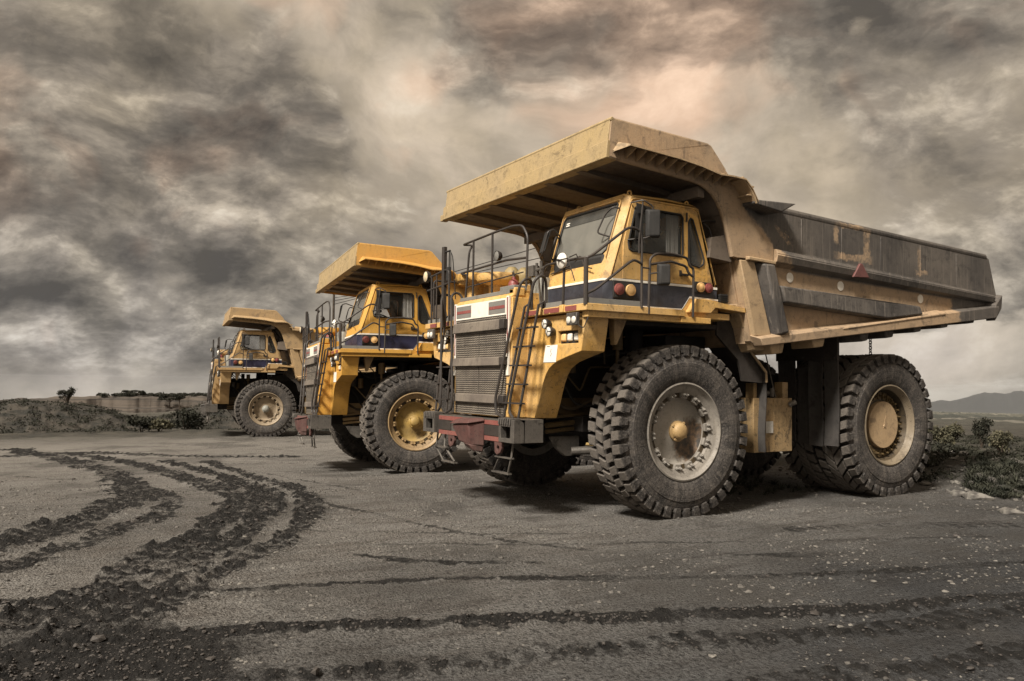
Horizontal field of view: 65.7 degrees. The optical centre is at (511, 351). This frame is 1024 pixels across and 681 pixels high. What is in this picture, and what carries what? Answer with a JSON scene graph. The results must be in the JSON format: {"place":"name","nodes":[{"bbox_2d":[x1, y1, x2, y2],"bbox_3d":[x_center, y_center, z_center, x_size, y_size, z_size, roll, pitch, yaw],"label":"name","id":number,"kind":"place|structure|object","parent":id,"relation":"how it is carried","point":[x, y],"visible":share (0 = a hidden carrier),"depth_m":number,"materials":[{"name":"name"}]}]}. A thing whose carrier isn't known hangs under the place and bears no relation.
{"place":"outdoors","nodes":[
{"label":"outdoors","id":0,"kind":"place"},
{"bbox_2d":[0,411,1023,680],"bbox_3d":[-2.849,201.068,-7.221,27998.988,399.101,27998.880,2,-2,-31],"label":"ground","id":1,"kind":"structure","parent":0,"point":[286,461],"depth_m":8.70,"materials":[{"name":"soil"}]},
{"bbox_2d":[56,386,75,402],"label":"tree","id":2,"kind":"object","parent":1,"relation":"on","point":[68,393],"visible":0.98,"depth_m":86.89,"materials":[{"name":"green plant"}]},
{"bbox_2d":[0,395,206,412],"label":"quarry face","id":3,"kind":"object","parent":1,"relation":"on","point":[142,404],"visible":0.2,"depth_m":138.04},
{"bbox_2d":[122,390,146,395],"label":"tree","id":4,"kind":"object","parent":3,"relation":"on","point":[129,392],"visible":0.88,"depth_m":142.02,"materials":[{"name":"green plant"}]},
{"bbox_2d":[96,392,206,396],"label":"hedge line","id":5,"kind":"object","parent":3,"relation":"on","point":[101,394],"visible":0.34,"depth_m":143.72,"materials":[{"name":"green plant"}]},
{"bbox_2d":[157,393,183,408],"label":"tree","id":6,"kind":"object","parent":3,"relation":"on","point":[165,396],"visible":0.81,"depth_m":138.91,"materials":[{"name":"green plant"}]},
{"bbox_2d":[169,393,189,411],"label":"tree","id":7,"kind":"object","parent":3,"relation":"on","point":[175,396],"visible":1,"depth_m":137.88,"materials":[{"name":"green plant"}]},
{"bbox_2d":[0,401,328,433],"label":"berm","id":8,"kind":"structure","parent":1,"relation":"on","point":[19,411],"depth_m":43.41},
{"bbox_2d":[126,414,153,431],"bbox_3d":[-19.458,3.818,41.805,1.632,1.026,1.558,2,-2,-31],"label":"bush","id":9,"kind":"object","parent":8,"relation":"on","point":[143,422],"visible":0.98,"depth_m":41.59,"materials":[{"name":"green plant"}]},
{"bbox_2d":[147,417,175,431],"bbox_3d":[-18.680,3.909,42.113,1.430,0.909,1.430,1,-2,-13],"label":"bush","id":10,"kind":"object","parent":8,"relation":"on","point":[158,424],"visible":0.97,"depth_m":41.89,"materials":[{"name":"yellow plant"}]},
{"bbox_2d":[0,398,327,433],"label":"scrub","id":11,"kind":"object","parent":8,"relation":"on","point":[64,407],"visible":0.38,"depth_m":44.08,"materials":[{"name":"green plant"}]},
{"bbox_2d":[168,408,207,429],"bbox_3d":[-17.545,3.692,42.562,2.297,1.436,2.298,2,-2,-31],"label":"bush","id":12,"kind":"object","parent":8,"relation":"on","point":[192,419],"visible":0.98,"depth_m":42.45,"materials":[{"name":"green plant"}]},
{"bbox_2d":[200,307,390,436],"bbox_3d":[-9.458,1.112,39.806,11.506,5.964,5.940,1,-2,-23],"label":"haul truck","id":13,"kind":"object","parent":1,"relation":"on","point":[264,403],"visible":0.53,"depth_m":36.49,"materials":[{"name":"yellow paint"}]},
{"bbox_2d":[292,242,595,472],"bbox_3d":[-0.808,0.429,24.400,11.506,5.963,5.940,1,-4,-24],"label":"haul truck","id":14,"kind":"object","parent":1,"relation":"on","point":[377,415],"visible":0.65,"depth_m":20.98,"materials":[{"name":"yellow paint"}]},
{"bbox_2d":[332,294,334,321],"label":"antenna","id":15,"kind":"object","parent":14,"relation":"part of","point":[333,313],"visible":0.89,"depth_m":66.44,"materials":[{"name":"metal"}]},
{"bbox_2d":[0,461,1023,680],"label":"mud clods","id":16,"kind":"object","parent":1,"relation":"on","point":[95,638],"visible":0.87,"depth_m":6.79,"materials":[{"name":"black soil"}]},
{"bbox_2d":[423,117,1001,518],"bbox_3d":[3.972,-0.229,16.030,11.506,5.964,5.940,2,-2,-31],"label":"haul truck","id":17,"kind":"object","parent":1,"relation":"on","point":[666,258],"visible":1,"depth_m":13.01,"materials":[{"name":"yellow paint"}]},
{"bbox_2d":[336,248,534,303],"bbox_3d":[-3.645,-5.560,53.039,0.053,2.462,35.237,2,-3,-40],"label":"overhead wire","id":18,"kind":"object","parent":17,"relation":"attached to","point":[466,268],"visible":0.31,"depth_m":50.83,"materials":[{"name":"grey metal"}]},
{"bbox_2d":[334,258,538,300],"bbox_3d":[-3.649,-5.205,53.026,0.053,1.153,35.235,2,-3,-40],"label":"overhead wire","id":19,"kind":"object","parent":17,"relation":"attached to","point":[477,271],"visible":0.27,"depth_m":49.34,"materials":[{"name":"grey metal"}]},
{"bbox_2d":[726,439,1023,499],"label":"weeds","id":20,"kind":"object","parent":1,"relation":"on","point":[981,484],"visible":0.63,"depth_m":16.55,"materials":[{"name":"green plant"}]},
{"bbox_2d":[770,451,1023,500],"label":"rubble","id":21,"kind":"object","parent":1,"relation":"on","point":[924,482],"visible":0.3,"depth_m":17.03,"materials":[{"name":"stone"}]},
{"bbox_2d":[928,421,965,446],"bbox_3d":[14.820,2.875,27.158,1.093,1.006,1.064,1,-2,-20],"label":"bush","id":22,"kind":"object","parent":1,"relation":"on","point":[951,433],"visible":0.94,"depth_m":26.95,"materials":[{"name":"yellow plant"}]},
{"bbox_2d":[947,490,964,496],"bbox_3d":[8.587,2.742,15.267,0.314,0.152,0.518,1,-2,-7],"label":"rock","id":23,"kind":"object","parent":1,"relation":"on","point":[955,492],"visible":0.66,"depth_m":15.19,"materials":[{"name":"stone"}]},
{"bbox_2d":[914,434,1023,485],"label":"ground cover","id":24,"kind":"object","parent":1,"relation":"on","point":[943,447],"visible":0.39,"depth_m":19.87,"materials":[{"name":"green plant"}]},
{"bbox_2d":[960,491,995,500],"bbox_3d":[8.674,2.717,14.874,0.385,0.187,0.635,1,-2,-7],"label":"rock","id":25,"kind":"object","parent":1,"relation":"on","point":[972,495],"visible":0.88,"depth_m":14.72,"materials":[{"name":"stone"}]},
{"bbox_2d":[971,416,994,447],"bbox_3d":[15.254,2.641,25.802,0.617,1.085,0.739,2,-2,-31],"label":"young tree","id":26,"kind":"object","parent":1,"relation":"on","point":[979,428],"visible":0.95,"depth_m":25.72,"materials":[{"name":"green plant"}]},
{"bbox_2d":[988,430,1013,454],"bbox_3d":[14.149,2.686,22.886,0.700,0.914,0.697,2,-2,-31],"label":"bush","id":27,"kind":"object","parent":1,"relation":"on","point":[999,441],"visible":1,"depth_m":22.89,"materials":[{"name":"plant"}]},
{"bbox_2d":[998,507,1023,514],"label":"rock","id":28,"kind":"object","parent":1,"relation":"on","point":[1007,510],"visible":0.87,"depth_m":13.04,"materials":[{"name":"stone"}]},
{"bbox_2d":[0,0,1023,401],"label":"sky","id":29,"kind":"structure","parent":0,"point":[167,167],"materials":[{"name":"grey"}]},
{"bbox_2d":[927,391,1023,413],"bbox_3d":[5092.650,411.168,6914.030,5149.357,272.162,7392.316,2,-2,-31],"label":"hills","id":30,"kind":"structure","parent":0,"point":[1011,402],"depth_m":6820.92,"materials":[{"name":"grey"}]}
]}

